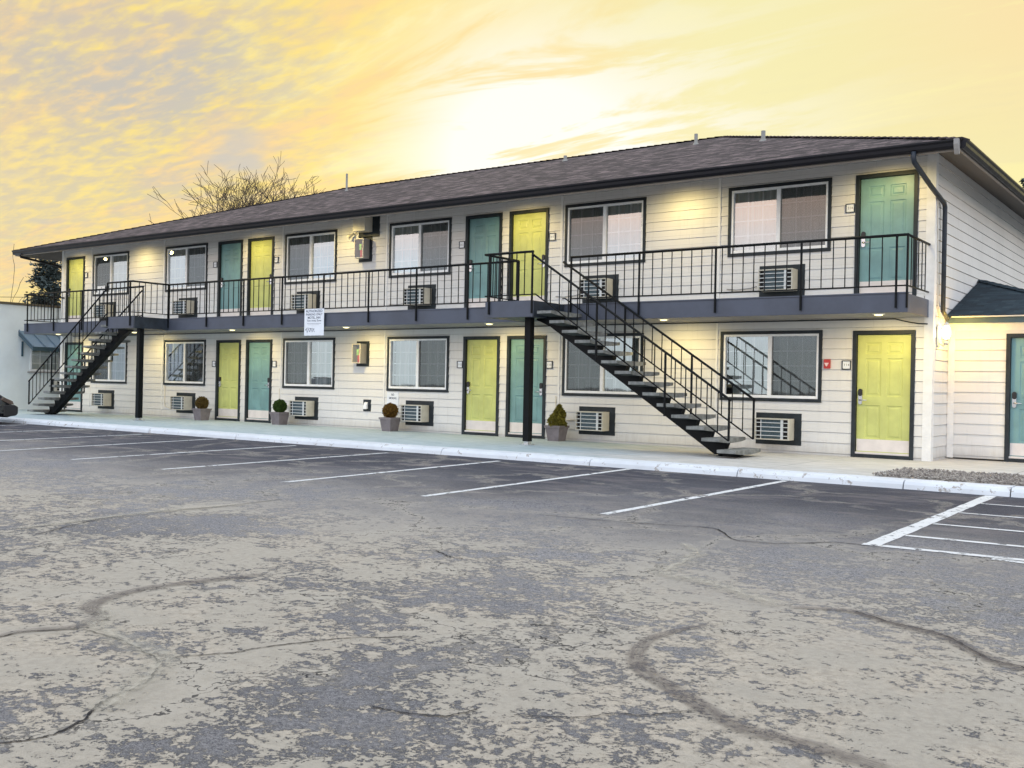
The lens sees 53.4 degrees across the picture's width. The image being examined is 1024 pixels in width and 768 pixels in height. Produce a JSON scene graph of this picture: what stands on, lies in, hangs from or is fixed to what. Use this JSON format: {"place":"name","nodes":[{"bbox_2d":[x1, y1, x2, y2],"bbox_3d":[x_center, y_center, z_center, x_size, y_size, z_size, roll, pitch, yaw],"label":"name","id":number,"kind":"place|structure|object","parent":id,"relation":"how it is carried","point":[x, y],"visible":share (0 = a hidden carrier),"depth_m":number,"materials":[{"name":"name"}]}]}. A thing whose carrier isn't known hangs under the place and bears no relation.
{"place":"outdoors","nodes":[
{"label":"outdoors","id":0,"kind":"place"},
{"bbox_2d":[0,301,60,409],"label":"neighbouring building","id":1,"kind":"structure","parent":0,"point":[23,357],"depth_m":34.40,"materials":[{"name":"white paint"}]},
{"bbox_2d":[27,347,59,372],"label":"window","id":2,"kind":"structure","parent":1,"relation":"in","point":[37,358],"depth_m":35.15,"materials":[{"name":"white glass"}]},
{"bbox_2d":[52,379,58,390],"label":"air conditioner","id":3,"kind":"object","parent":1,"relation":"attached to","point":[54,382],"visible":0.16,"depth_m":35.29,"materials":[{"name":"grey paint"}]},
{"bbox_2d":[27,280,169,420],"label":"staircase","id":4,"kind":"structure","parent":0,"point":[125,326],"depth_m":28.82,"materials":[{"name":"metal"}]},
{"bbox_2d":[0,422,1023,767],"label":"parking lot","id":5,"kind":"structure","parent":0,"point":[532,608],"depth_m":6.13,"materials":[{"name":"grey asphalt"}]},
{"bbox_2d":[0,395,17,416],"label":"parked car","id":6,"kind":"object","parent":5,"relation":"on","point":[8,408],"visible":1,"depth_m":26.50,"materials":[{"name":"black paint"}]},
{"bbox_2d":[5,629,64,635],"bbox_3d":[-2.606,1.350,5.545,0.483,0.004,0.091,1,0,-31],"label":"pavement crack","id":7,"kind":"object","parent":5,"relation":"on","point":[38,630],"visible":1,"depth_m":5.58,"materials":[{"name":"black asphalt"}]},
{"bbox_2d":[0,434,139,440],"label":"parking line","id":8,"kind":"object","parent":5,"relation":"on","point":[71,437],"visible":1,"depth_m":21.55,"materials":[{"name":"white paint"}]},
{"bbox_2d":[0,630,160,742],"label":"pavement crack","id":9,"kind":"object","parent":5,"relation":"on","point":[100,702],"visible":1,"depth_m":4.38,"materials":[{"name":"black asphalt"}]},
{"bbox_2d":[0,439,205,450],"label":"parking line","id":10,"kind":"object","parent":5,"relation":"on","point":[98,445],"visible":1,"depth_m":19.36,"materials":[{"name":"white paint"}]},
{"bbox_2d":[2,576,240,634],"bbox_3d":[-2.341,1.343,6.363,0.563,0.022,2.162,1,0,23],"label":"tyre stain","id":11,"kind":"object","parent":5,"relation":"on","point":[108,597],"visible":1,"depth_m":6.21,"materials":[{"name":"grey"}]},
{"bbox_2d":[19,504,233,527],"bbox_3d":[-3.750,1.294,10.137,0.414,0.026,2.568,1,0,41],"label":"pavement seam","id":12,"kind":"object","parent":5,"relation":"on","point":[140,512],"visible":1,"depth_m":10.01,"materials":[{"name":"beige asphalt"}]},
{"bbox_2d":[92,608,171,706],"bbox_3d":[-1.960,1.358,5.242,0.593,0.012,2.142,1,0,-22],"label":"pavement seam","id":13,"kind":"object","parent":5,"relation":"on","point":[110,632],"visible":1,"depth_m":5.14,"materials":[{"name":"beige asphalt"}]},
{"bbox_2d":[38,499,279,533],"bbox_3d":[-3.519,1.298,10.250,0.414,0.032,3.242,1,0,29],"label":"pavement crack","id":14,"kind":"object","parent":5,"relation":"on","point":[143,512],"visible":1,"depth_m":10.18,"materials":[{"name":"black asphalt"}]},
{"bbox_2d":[72,445,295,459],"bbox_3d":[-5.657,1.211,18.202,0.111,0.048,4.750,1,0,36],"label":"parking line","id":15,"kind":"object","parent":5,"relation":"on","point":[184,452],"visible":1,"depth_m":18.00,"materials":[{"name":"white paint"}]},
{"bbox_2d":[168,453,380,468],"bbox_3d":[-3.687,1.250,16.729,0.111,0.047,4.700,1,0,37],"label":"parking line","id":16,"kind":"object","parent":5,"relation":"on","point":[269,461],"visible":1,"depth_m":16.41,"materials":[{"name":"white paint"}]},
{"bbox_2d":[166,636,403,657],"bbox_3d":[-1.152,1.373,5.361,1.361,0.012,0.120,1,0,-22],"label":"pavement crack","id":17,"kind":"object","parent":5,"relation":"on","point":[284,644],"visible":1,"depth_m":5.36,"materials":[{"name":"black asphalt"}]},
{"bbox_2d":[285,461,496,481],"bbox_3d":[-1.611,1.291,15.240,0.111,0.048,4.750,1,0,36],"label":"parking line","id":18,"kind":"object","parent":5,"relation":"on","point":[386,471],"visible":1,"depth_m":14.85,"materials":[{"name":"white paint"}]},
{"bbox_2d":[372,706,476,715],"bbox_3d":[-0.383,1.390,4.330,0.481,0.003,0.118,1,0,3],"label":"pavement crack","id":19,"kind":"object","parent":5,"relation":"on","point":[425,714],"visible":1,"depth_m":4.31,"materials":[{"name":"black asphalt"}]},
{"bbox_2d":[0,417,1023,497],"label":"curb","id":20,"kind":"structure","parent":5,"relation":"on","point":[930,485],"depth_m":16.44,"materials":[{"name":"white paint"}]},
{"bbox_2d":[422,469,628,495],"bbox_3d":[0.403,1.329,14.014,0.111,0.050,4.950,1,0,36],"label":"parking line","id":21,"kind":"object","parent":5,"relation":"on","point":[520,483],"visible":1,"depth_m":13.59,"materials":[{"name":"white paint"}]},
{"bbox_2d":[518,710,691,717],"bbox_3d":[0.396,1.401,4.317,0.786,0.005,0.062,1,0,-6],"label":"pavement crack","id":22,"kind":"object","parent":5,"relation":"on","point":[609,713],"visible":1,"depth_m":4.32,"materials":[{"name":"black asphalt"}]},
{"bbox_2d":[600,480,785,514],"bbox_3d":[2.423,1.369,12.566,0.111,0.048,4.801,1,0,38],"label":"parking line","id":23,"kind":"object","parent":5,"relation":"on","point":[650,505],"visible":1,"depth_m":12.15,"materials":[{"name":"white paint"}]},
{"bbox_2d":[551,515,871,545],"bbox_3d":[1.675,1.378,9.612,3.450,0.006,0.567,1,0,36],"label":"pavement crack","id":24,"kind":"object","parent":5,"relation":"on","point":[719,530],"visible":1,"depth_m":9.52,"materials":[{"name":"black asphalt"}]},
{"bbox_2d":[630,626,877,762],"bbox_3d":[0.968,1.401,4.805,0.753,0.018,2.326,1,0,-6],"label":"tyre stain","id":25,"kind":"object","parent":5,"relation":"on","point":[716,713],"visible":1,"depth_m":4.43,"materials":[{"name":"grey asphalt"}]},
{"bbox_2d":[797,607,1018,667],"bbox_3d":[2.273,1.414,5.815,0.394,0.009,1.640,1,0,-31],"label":"tyre stain","id":26,"kind":"object","parent":5,"relation":"on","point":[957,643],"visible":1,"depth_m":5.75,"materials":[{"name":"grey asphalt"}]},
{"bbox_2d":[867,495,993,544],"bbox_3d":[4.617,1.412,10.917,0.158,0.049,4.930,1,0,36],"label":"parking line","id":27,"kind":"object","parent":5,"relation":"on","point":[896,534],"visible":1,"depth_m":10.36,"materials":[{"name":"white paint"}]},
{"bbox_2d":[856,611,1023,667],"bbox_3d":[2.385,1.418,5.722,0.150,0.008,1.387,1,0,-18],"label":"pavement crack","id":28,"kind":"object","parent":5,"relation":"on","point":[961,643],"visible":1,"depth_m":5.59,"materials":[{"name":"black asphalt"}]},
{"bbox_2d":[862,543,1023,560],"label":"hatch line","id":29,"kind":"object","parent":5,"relation":"on","point":[945,551],"visible":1,"depth_m":8.56,"materials":[{"name":"white paint"}]},
{"bbox_2d":[905,535,1023,546],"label":"hatch line","id":30,"kind":"object","parent":5,"relation":"on","point":[965,540],"visible":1,"depth_m":9.17,"materials":[{"name":"white paint"}]},
{"bbox_2d":[934,523,1022,531],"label":"hatch line","id":31,"kind":"object","parent":5,"relation":"on","point":[979,527],"visible":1,"depth_m":10.06,"materials":[{"name":"white paint"}]},
{"bbox_2d":[961,512,1023,517],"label":"hatch line","id":32,"kind":"object","parent":5,"relation":"on","point":[993,515],"visible":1,"depth_m":10.99,"materials":[{"name":"white paint"}]},
{"bbox_2d":[0,0,1023,303],"label":"sky","id":33,"kind":"structure","parent":0,"point":[104,103],"materials":[{"name":"yellow"}]},
{"bbox_2d":[10,409,1023,475],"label":"walkway","id":34,"kind":"structure","parent":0,"point":[865,466],"depth_m":19.39,"materials":[{"name":"concrete"}]},
{"bbox_2d":[192,396,211,419],"bbox_3d":[-8.736,0.676,28.675,0.410,0.687,0.404,1,0,36],"label":"potted shrub","id":35,"kind":"object","parent":34,"relation":"on","point":[201,411],"visible":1,"depth_m":28.57,"materials":[{"name":"grey plant"}]},
{"bbox_2d":[269,399,288,424],"bbox_3d":[-6.132,0.724,26.859,0.420,0.694,0.407,1,0,36],"label":"potted shrub","id":36,"kind":"object","parent":34,"relation":"on","point":[280,416],"visible":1,"depth_m":26.75,"materials":[{"name":"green plant"}]},
{"bbox_2d":[379,402,399,430],"bbox_3d":[-2.937,0.786,24.524,0.412,0.696,0.433,1,0,36],"label":"potted shrub","id":37,"kind":"object","parent":34,"relation":"on","point":[389,420],"visible":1,"depth_m":24.41,"materials":[{"name":"grey plant"}]},
{"bbox_2d":[12,130,1023,460],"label":"motel building","id":38,"kind":"structure","parent":34,"relation":"on","point":[956,204],"depth_m":21.87,"materials":[{"name":"beige"}]},
{"bbox_2d":[63,342,83,411],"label":"door","id":39,"kind":"structure","parent":38,"relation":"in","point":[77,404],"depth_m":33.50,"materials":[{"name":"teal paint"}]},
{"bbox_2d":[65,256,85,321],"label":"door","id":40,"kind":"structure","parent":38,"relation":"in","point":[75,266],"depth_m":33.54,"materials":[{"name":"paint"}]},
{"bbox_2d":[24,286,143,331],"bbox_3d":[-12.697,-2.228,31.371,6.466,1.216,1.364,1,0,36],"label":"balcony railing","id":41,"kind":"object","parent":38,"relation":"attached to","point":[62,298],"visible":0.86,"depth_m":31.18,"materials":[{"name":"black metal"}]},
{"bbox_2d":[97,286,104,292],"bbox_3d":[-13.117,-3.018,32.507,0.420,0.220,0.004,1,0,36],"label":"window notice","id":42,"kind":"object","parent":38,"relation":"attached to","point":[101,287],"depth_m":32.52,"materials":[{"name":"white paper"}]},
{"bbox_2d":[91,390,114,408],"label":"air conditioner","id":43,"kind":"object","parent":38,"relation":"attached to","point":[102,399],"visible":1,"depth_m":32.10,"materials":[{"name":"grey paint"}]},
{"bbox_2d":[93,302,115,320],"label":"air conditioner","id":44,"kind":"object","parent":38,"relation":"attached to","point":[103,304],"visible":0.52,"depth_m":32.12,"materials":[{"name":"grey paint"}]},
{"bbox_2d":[91,341,127,383],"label":"window","id":45,"kind":"structure","parent":38,"relation":"in","point":[116,371],"depth_m":32.18,"materials":[{"name":"white glass"}]},
{"bbox_2d":[92,251,129,295],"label":"window","id":46,"kind":"structure","parent":38,"relation":"in","point":[107,267],"depth_m":32.32,"materials":[{"name":"white glass"}]},
{"bbox_2d":[170,392,195,412],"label":"air conditioner","id":47,"kind":"object","parent":38,"relation":"attached to","point":[182,402],"visible":0.96,"depth_m":29.69,"materials":[{"name":"grey paint"}]},
{"bbox_2d":[163,340,205,385],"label":"window","id":48,"kind":"structure","parent":38,"relation":"in","point":[183,363],"depth_m":29.97,"materials":[{"name":"glass"}]},
{"bbox_2d":[172,297,197,317],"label":"air conditioner","id":49,"kind":"object","parent":38,"relation":"attached to","point":[174,304],"visible":0.68,"depth_m":29.69,"materials":[{"name":"grey paint"}]},
{"bbox_2d":[165,243,207,291],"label":"window","id":50,"kind":"structure","parent":38,"relation":"in","point":[184,263],"depth_m":29.99,"materials":[{"name":"white glass"}]},
{"bbox_2d":[215,340,241,420],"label":"door","id":51,"kind":"structure","parent":38,"relation":"in","point":[228,352],"depth_m":28.83,"materials":[{"name":"paint"}]},
{"bbox_2d":[217,239,243,316],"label":"door","id":52,"kind":"structure","parent":38,"relation":"in","point":[230,253],"depth_m":28.83,"materials":[{"name":"teal paint"}]},
{"bbox_2d":[244,339,272,422],"bbox_3d":[-6.952,-0.083,28.020,1.074,2.276,0.125,1,0,36],"label":"door","id":53,"kind":"structure","parent":38,"relation":"in","point":[258,364],"depth_m":28.06,"materials":[{"name":"teal paint"}]},
{"bbox_2d":[246,236,274,315],"bbox_3d":[-6.895,-2.899,28.021,1.074,2.250,0.125,1,0,36],"label":"door","id":54,"kind":"structure","parent":38,"relation":"in","point":[260,264],"depth_m":28.06,"materials":[{"name":"paint"}]},
{"bbox_2d":[272,361,276,366],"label":"room number sign","id":55,"kind":"object","parent":38,"relation":"attached to","point":[274,363],"visible":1,"depth_m":27.60,"materials":[{"name":"grey paint"}]},
{"bbox_2d":[274,257,278,262],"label":"room number sign","id":56,"kind":"object","parent":38,"relation":"attached to","point":[276,259],"visible":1,"depth_m":27.60,"materials":[{"name":"grey paint"}]},
{"bbox_2d":[289,397,317,419],"bbox_3d":[-5.505,0.636,26.742,0.890,0.595,0.299,1,0,36],"label":"air conditioner","id":57,"kind":"object","parent":38,"relation":"attached to","point":[303,408],"visible":1,"depth_m":26.66,"materials":[{"name":"grey paint"}]},
{"bbox_2d":[291,291,319,313],"bbox_3d":[-5.457,-2.153,26.749,0.890,0.595,0.299,1,0,36],"label":"air conditioner","id":58,"kind":"object","parent":38,"relation":"attached to","point":[307,295],"visible":0.77,"depth_m":26.66,"materials":[{"name":"grey paint"}]},
{"bbox_2d":[282,338,334,388],"bbox_3d":[-5.328,-0.533,26.881,1.975,1.356,0.171,1,0,36],"label":"window","id":59,"kind":"structure","parent":38,"relation":"in","point":[301,352],"depth_m":26.84,"materials":[{"name":"glass"}]},
{"bbox_2d":[284,229,337,284],"bbox_3d":[-5.272,-3.322,26.881,1.975,1.365,0.170,1,0,36],"label":"window","id":60,"kind":"structure","parent":38,"relation":"in","point":[315,252],"depth_m":26.90,"materials":[{"name":"white glass"}]},
{"bbox_2d":[167,261,518,327],"bbox_3d":[-4.705,-2.070,24.705,11.991,1.216,0.048,1,0,36],"label":"balcony railing","id":61,"kind":"object","parent":38,"relation":"attached to","point":[366,271],"visible":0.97,"depth_m":24.23,"materials":[{"name":"black metal"}]},
{"bbox_2d":[304,308,323,335],"bbox_3d":[-4.809,-1.504,24.727,0.685,0.650,0.011,1,0,36],"label":"parking sign","id":62,"kind":"object","parent":61,"relation":"attached to","point":[313,321],"visible":1,"depth_m":24.73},
{"bbox_2d":[347,232,357,238],"bbox_3d":[-4.052,-3.755,25.803,0.275,0.196,0.112,1,0,-18],"label":"floodlight","id":63,"kind":"object","parent":38,"relation":"attached to","point":[349,236],"visible":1,"depth_m":25.77,"materials":[{"name":"beige metal"}]},
{"bbox_2d":[352,341,369,366],"bbox_3d":[-3.819,-0.761,25.562,0.440,0.635,0.247,1,0,36],"label":"fire extinguisher cabinet","id":64,"kind":"object","parent":38,"relation":"attached to","point":[360,353],"visible":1,"depth_m":25.55,"materials":[{"name":"beige metal"}]},
{"bbox_2d":[354,236,372,262],"bbox_3d":[-3.750,-3.392,25.551,0.460,0.640,0.247,1,0,36],"label":"fire extinguisher cabinet","id":65,"kind":"object","parent":38,"relation":"attached to","point":[363,248],"visible":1,"depth_m":25.53,"materials":[{"name":"beige metal"}]},
{"bbox_2d":[353,216,379,237],"bbox_3d":[-3.665,-3.936,25.465,0.720,0.510,0.299,1,0,36],"label":"utility box","id":66,"kind":"object","parent":38,"relation":"attached to","point":[364,227],"visible":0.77,"depth_m":25.42,"materials":[{"name":"grey paint"}]},
{"bbox_2d":[363,399,370,410],"bbox_3d":[-3.651,0.538,25.521,0.260,0.295,0.084,1,0,36],"label":"outlet box","id":67,"kind":"object","parent":38,"relation":"attached to","point":[366,405],"visible":1,"depth_m":25.51,"materials":[{"name":"grey paint"}]},
{"bbox_2d":[387,392,398,405],"bbox_3d":[-2.933,0.367,25.029,0.385,0.335,0.008,1,0,36],"label":"no smoking sign","id":68,"kind":"object","parent":38,"relation":"attached to","point":[393,397],"visible":0.98,"depth_m":25.01,"materials":[{"name":"white paper"}]},
{"bbox_2d":[400,400,433,425],"bbox_3d":[-2.310,0.700,24.404,0.890,0.595,0.299,1,0,36],"label":"air conditioner","id":69,"kind":"object","parent":38,"relation":"attached to","point":[420,413],"visible":1,"depth_m":24.31,"materials":[{"name":"grey paint"}]},
{"bbox_2d":[386,336,449,392],"bbox_3d":[-2.246,-0.472,24.624,1.975,1.356,0.171,1,0,36],"label":"window","id":70,"kind":"structure","parent":38,"relation":"in","point":[408,352],"depth_m":24.58,"materials":[{"name":"glass"}]},
{"bbox_2d":[404,284,435,309],"bbox_3d":[-2.254,-2.090,24.405,0.890,0.595,0.299,1,0,36],"label":"air conditioner","id":71,"kind":"object","parent":38,"relation":"attached to","point":[420,294],"visible":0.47,"depth_m":24.31,"materials":[{"name":"grey paint"}]},
{"bbox_2d":[389,217,451,277],"bbox_3d":[-2.189,-3.261,24.626,1.975,1.365,0.171,1,0,36],"label":"window","id":72,"kind":"structure","parent":38,"relation":"in","point":[421,243],"depth_m":24.61,"materials":[{"name":"glass"}]},
{"bbox_2d":[457,361,462,367],"bbox_3d":[-1.217,-0.456,23.777,0.164,0.164,0.023,1,0,36],"label":"room number sign","id":73,"kind":"object","parent":38,"relation":"attached to","point":[459,364],"visible":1,"depth_m":23.77,"materials":[{"name":"grey paint"}]},
{"bbox_2d":[459,241,464,248],"bbox_3d":[-1.170,-3.251,23.785,0.164,0.164,0.023,1,0,36],"label":"room number sign","id":74,"kind":"object","parent":38,"relation":"attached to","point":[461,244],"visible":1,"depth_m":23.79,"materials":[{"name":"grey paint"}]},
{"bbox_2d":[461,336,500,435],"bbox_3d":[-0.698,0.041,23.442,1.055,2.276,0.125,1,0,36],"label":"door","id":75,"kind":"structure","parent":38,"relation":"in","point":[481,356],"depth_m":23.46,"materials":[{"name":"paint"}]},
{"bbox_2d":[464,212,502,307],"bbox_3d":[-0.641,-2.776,23.443,1.055,2.250,0.125,1,0,36],"label":"door","id":76,"kind":"structure","parent":38,"relation":"in","point":[483,233],"depth_m":23.50,"materials":[{"name":"teal paint"}]},
{"bbox_2d":[505,335,547,438],"bbox_3d":[0.327,0.061,22.692,1.067,2.276,0.125,1,0,36],"label":"door","id":77,"kind":"structure","parent":38,"relation":"in","point":[515,344],"depth_m":22.79,"materials":[{"name":"teal paint"}]},
{"bbox_2d":[508,208,549,301],"bbox_3d":[0.384,-2.755,22.693,1.067,2.250,0.125,1,0,36],"label":"door","id":78,"kind":"structure","parent":38,"relation":"in","point":[528,229],"depth_m":22.70,"materials":[{"name":"paint"}]},
{"bbox_2d":[546,361,552,368],"bbox_3d":[0.816,-0.421,22.290,0.164,0.164,0.023,1,0,36],"label":"room number sign","id":79,"kind":"object","parent":38,"relation":"attached to","point":[549,364],"visible":1,"depth_m":22.28,"materials":[{"name":"grey paint"}]},
{"bbox_2d":[549,233,555,240],"bbox_3d":[0.883,-3.220,22.283,0.164,0.164,0.023,1,0,36],"label":"room number sign","id":80,"kind":"object","parent":38,"relation":"attached to","point":[552,236],"visible":1,"depth_m":22.28,"materials":[{"name":"grey paint"}]},
{"bbox_2d":[575,406,614,435],"bbox_3d":[1.716,0.779,21.456,0.890,0.595,0.299,1,0,36],"label":"air conditioner","id":81,"kind":"object","parent":38,"relation":"attached to","point":[595,420],"visible":1,"depth_m":21.38,"materials":[{"name":"grey paint"}]},
{"bbox_2d":[580,274,618,302],"bbox_3d":[1.788,-2.010,21.446,0.890,0.595,0.299,1,0,36],"label":"air conditioner","id":82,"kind":"object","parent":38,"relation":"attached to","point":[602,285],"visible":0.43,"depth_m":21.36,"materials":[{"name":"grey paint"}]},
{"bbox_2d":[562,333,643,397],"bbox_3d":[1.936,-0.389,21.564,1.980,1.356,0.171,1,0,36],"label":"window","id":83,"kind":"structure","parent":38,"relation":"in","point":[591,378],"depth_m":21.68,"materials":[{"name":"grey glass"}]},
{"bbox_2d":[564,197,646,266],"bbox_3d":[1.992,-3.178,21.565,1.980,1.365,0.171,1,0,36],"label":"window","id":84,"kind":"structure","parent":38,"relation":"in","point":[613,226],"depth_m":21.52,"materials":[{"name":"glass"}]},
{"bbox_2d":[569,233,930,314],"bbox_3d":[4.197,-1.893,19.004,6.536,1.216,1.364,1,0,36],"label":"balcony railing","id":85,"kind":"object","parent":38,"relation":"attached to","point":[908,235],"visible":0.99,"depth_m":17.90,"materials":[{"name":"black metal"}]},
{"bbox_2d":[719,330,822,402],"bbox_3d":[4.926,-0.330,19.373,2.015,1.356,0.168,1,0,36],"label":"window","id":86,"kind":"structure","parent":38,"relation":"in","point":[800,351],"depth_m":19.32,"materials":[{"name":"grey glass"}]},
{"bbox_2d":[754,412,801,445],"bbox_3d":[4.944,0.843,19.094,0.890,0.595,0.299,1,0,36],"label":"air conditioner","id":87,"kind":"object","parent":38,"relation":"attached to","point":[779,428],"visible":0.98,"depth_m":19.02,"materials":[{"name":"grey paint"}]},
{"bbox_2d":[727,177,831,256],"bbox_3d":[5.075,-3.117,19.308,2.025,1.365,0.170,1,0,36],"label":"window","id":88,"kind":"structure","parent":38,"relation":"in","point":[794,210],"depth_m":19.30,"materials":[{"name":"glass"}]},
{"bbox_2d":[758,264,804,296],"bbox_3d":[5.008,-1.946,19.089,0.890,0.595,0.299,1,0,36],"label":"air conditioner","id":89,"kind":"object","parent":38,"relation":"attached to","point":[793,276],"visible":0.78,"depth_m":19.02,"materials":[{"name":"grey paint"}]},
{"bbox_2d":[823,359,830,368],"bbox_3d":[5.766,-0.367,18.643,0.124,0.170,0.063,1,0,36],"label":"fire alarm","id":90,"kind":"object","parent":38,"relation":"attached to","point":[827,363],"visible":1,"depth_m":18.62,"materials":[{"name":"red plastic"}]},
{"bbox_2d":[842,360,850,369],"bbox_3d":[6.060,-0.344,18.451,0.164,0.164,0.023,1,0,36],"label":"room number sign","id":91,"kind":"object","parent":38,"relation":"attached to","point":[846,364],"visible":1,"depth_m":18.45,"materials":[{"name":"grey paint"}]},
{"bbox_2d":[845,203,854,212],"bbox_3d":[6.129,-3.186,18.444,0.164,0.164,0.023,1,0,36],"label":"room number sign","id":92,"kind":"object","parent":38,"relation":"attached to","point":[850,208],"visible":1,"depth_m":18.44,"materials":[{"name":"grey paint"}]},
{"bbox_2d":[850,330,915,459],"bbox_3d":[6.600,0.185,18.100,1.083,2.276,0.125,1,0,36],"label":"door","id":93,"kind":"structure","parent":38,"relation":"in","point":[883,364],"depth_m":18.11,"materials":[{"name":"paint"}]},
{"bbox_2d":[854,169,918,295],"bbox_3d":[6.657,-2.631,18.101,1.083,2.250,0.125,1,0,36],"label":"door","id":94,"kind":"structure","parent":38,"relation":"in","point":[886,202],"depth_m":18.12,"materials":[{"name":"teal paint"}]},
{"bbox_2d":[936,322,951,346],"bbox_3d":[7.563,-0.867,17.785,0.238,0.441,0.201,1,0,36],"label":"wall lantern","id":95,"kind":"object","parent":38,"relation":"attached to","point":[945,331],"depth_m":17.74,"materials":[{"name":"beige metal"}]},
{"bbox_2d":[544,404,568,440],"bbox_3d":[0.970,0.810,21.672,0.451,0.804,0.471,1,0,36],"label":"potted shrub","id":96,"kind":"object","parent":34,"relation":"on","point":[556,427],"visible":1,"depth_m":21.56,"materials":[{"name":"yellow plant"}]},
{"bbox_2d":[872,467,1023,485],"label":"gravel","id":97,"kind":"structure","parent":34,"relation":"on","point":[1004,478],"depth_m":14.14,"materials":[{"name":"grey gravel"}]},
{"bbox_2d":[485,250,760,456],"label":"staircase","id":98,"kind":"structure","parent":0,"point":[554,316],"depth_m":19.09,"materials":[{"name":"metal"}]},
{"bbox_2d":[945,280,1023,462],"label":"annex building","id":99,"kind":"structure","parent":0,"point":[985,396],"depth_m":18.12,"materials":[{"name":"beige"}]},
{"bbox_2d":[1004,333,1023,462],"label":"door","id":100,"kind":"structure","parent":99,"relation":"in","point":[1014,381],"depth_m":17.85,"materials":[{"name":"teal paint"}]},
{"label":"ground","id":101,"kind":"structure","parent":0,"visible":0},
{"bbox_2d":[10,248,33,301],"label":"bare tree","id":102,"kind":"object","parent":101,"relation":"on","point":[19,284],"visible":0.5,"depth_m":53.64,"materials":[{"name":"brown plant"}]},
{"bbox_2d":[22,259,61,305],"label":"evergreen tree","id":103,"kind":"object","parent":101,"relation":"on","point":[47,277],"visible":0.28,"depth_m":54.22,"materials":[{"name":"green plant"}]},
{"bbox_2d":[148,156,298,223],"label":"bare tree","id":104,"kind":"object","parent":101,"relation":"on","point":[242,194],"visible":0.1,"depth_m":56.85,"materials":[{"name":"brown plant"}]},
{"bbox_2d":[192,156,323,214],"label":"bare tree","id":105,"kind":"object","parent":101,"relation":"on","point":[263,193],"visible":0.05,"depth_m":59.09,"materials":[{"name":"brown plant"}]},
{"bbox_2d":[1019,178,1023,188],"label":"evergreen tree","id":106,"kind":"object","parent":101,"relation":"on","point":[1021,181],"visible":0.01,"depth_m":54.03,"materials":[{"name":"green plant"}]}
]}

